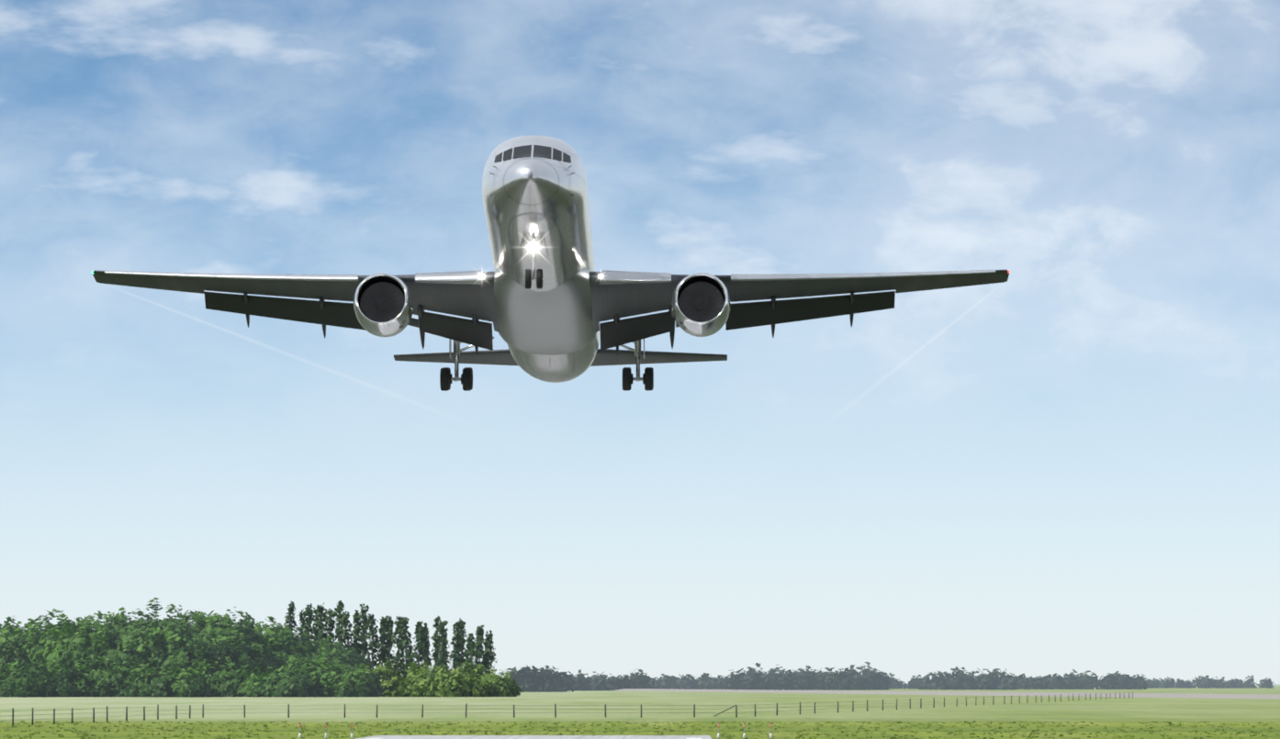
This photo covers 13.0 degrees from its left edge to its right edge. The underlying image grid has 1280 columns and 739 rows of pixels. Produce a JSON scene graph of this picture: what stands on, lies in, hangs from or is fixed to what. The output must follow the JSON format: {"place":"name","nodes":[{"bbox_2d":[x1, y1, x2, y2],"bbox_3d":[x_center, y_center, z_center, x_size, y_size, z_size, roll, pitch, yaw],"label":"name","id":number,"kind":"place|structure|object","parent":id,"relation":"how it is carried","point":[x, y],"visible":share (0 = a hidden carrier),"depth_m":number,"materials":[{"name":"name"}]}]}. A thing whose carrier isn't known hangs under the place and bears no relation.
{"place":"outdoors","nodes":[
{"label":"outdoors","id":0,"kind":"place"},
{"bbox_2d":[357,735,711,738],"bbox_3d":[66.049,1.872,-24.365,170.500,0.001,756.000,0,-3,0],"label":"runway pavement","id":1,"kind":"structure","parent":0,"point":[540,736],"depth_m":344.28,"materials":[{"name":"concrete"}]},
{"bbox_2d":[366,738,701,738],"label":"runway markings","id":2,"kind":"object","parent":1,"relation":"on","point":[381,738],"visible":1,"depth_m":332.31,"materials":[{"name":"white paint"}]},
{"bbox_2d":[91,134,1009,391],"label":"airplane","id":3,"kind":"object","parent":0,"point":[544,297],"visible":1,"depth_m":284.46,"materials":[{"name":"metal"}]},
{"bbox_2d":[0,684,1279,738],"bbox_3d":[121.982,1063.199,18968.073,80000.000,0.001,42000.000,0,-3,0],"label":"ground","id":4,"kind":"structure","parent":0,"point":[1112,713],"depth_m":574.10,"materials":[{"name":"green plant"}]},
{"bbox_2d":[0,597,396,697],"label":"trees","id":5,"kind":"object","parent":4,"relation":"on","point":[120,656],"visible":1,"depth_m":1391.26,"materials":[{"name":"green plant"}]},
{"bbox_2d":[298,722,301,738],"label":"runway end light","id":6,"kind":"object","parent":4,"relation":"on","point":[299,735],"visible":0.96,"depth_m":334.66,"materials":[{"name":"white"}]},
{"bbox_2d":[350,722,353,738],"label":"runway end light","id":7,"kind":"object","parent":4,"relation":"on","point":[352,735],"visible":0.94,"depth_m":334.64,"materials":[{"name":"white"}]},
{"bbox_2d":[283,600,497,677],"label":"row of trees","id":8,"kind":"object","parent":4,"relation":"on","point":[440,656],"visible":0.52,"depth_m":1493.75,"materials":[{"name":"green plant"}]},
{"bbox_2d":[349,660,526,696],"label":"bushes","id":9,"kind":"object","parent":4,"relation":"on","point":[425,681],"visible":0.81,"depth_m":1390.39,"materials":[{"name":"green plant"}]},
{"bbox_2d":[5,692,1133,726],"bbox_3d":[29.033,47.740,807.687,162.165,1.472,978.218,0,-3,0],"label":"fence","id":10,"kind":"object","parent":4,"relation":"on","point":[466,709],"visible":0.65,"depth_m":540.61,"materials":[{"name":"grey wood"}]},
{"bbox_2d":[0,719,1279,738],"bbox_3d":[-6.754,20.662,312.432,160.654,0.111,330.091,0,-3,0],"label":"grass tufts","id":11,"kind":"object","parent":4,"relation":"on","point":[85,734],"visible":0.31,"depth_m":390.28,"materials":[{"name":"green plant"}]},
{"bbox_2d":[717,722,719,738],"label":"runway end light","id":12,"kind":"object","parent":4,"relation":"on","point":[718,734],"visible":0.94,"depth_m":334.49,"materials":[{"name":"white"}]},
{"bbox_2d":[769,722,772,738],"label":"runway end light","id":13,"kind":"object","parent":4,"relation":"on","point":[770,735],"visible":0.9,"depth_m":334.47,"materials":[{"name":"white"}]},
{"bbox_2d":[498,662,1274,692],"bbox_3d":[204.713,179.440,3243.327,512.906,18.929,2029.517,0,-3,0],"label":"tree","id":14,"kind":"object","parent":4,"relation":"on","point":[534,679],"visible":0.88,"depth_m":3033.70,"materials":[{"name":"green plant"}]},
{"bbox_2d":[0,0,1279,684],"label":"sky","id":15,"kind":"structure","parent":0,"point":[1060,466],"materials":[{"name":"blue"}]},
{"bbox_2d":[742,722,745,738],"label":"runway end light","id":16,"kind":"object","parent":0,"point":[744,735],"visible":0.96,"depth_m":334.48,"materials":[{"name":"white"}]},
{"bbox_2d":[616,688,1279,699],"bbox_3d":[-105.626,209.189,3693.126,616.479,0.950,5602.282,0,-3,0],"label":"road","id":17,"kind":"structure","parent":0,"point":[1202,696],"depth_m":1551.86,"materials":[{"name":"grey asphalt"}]}
]}

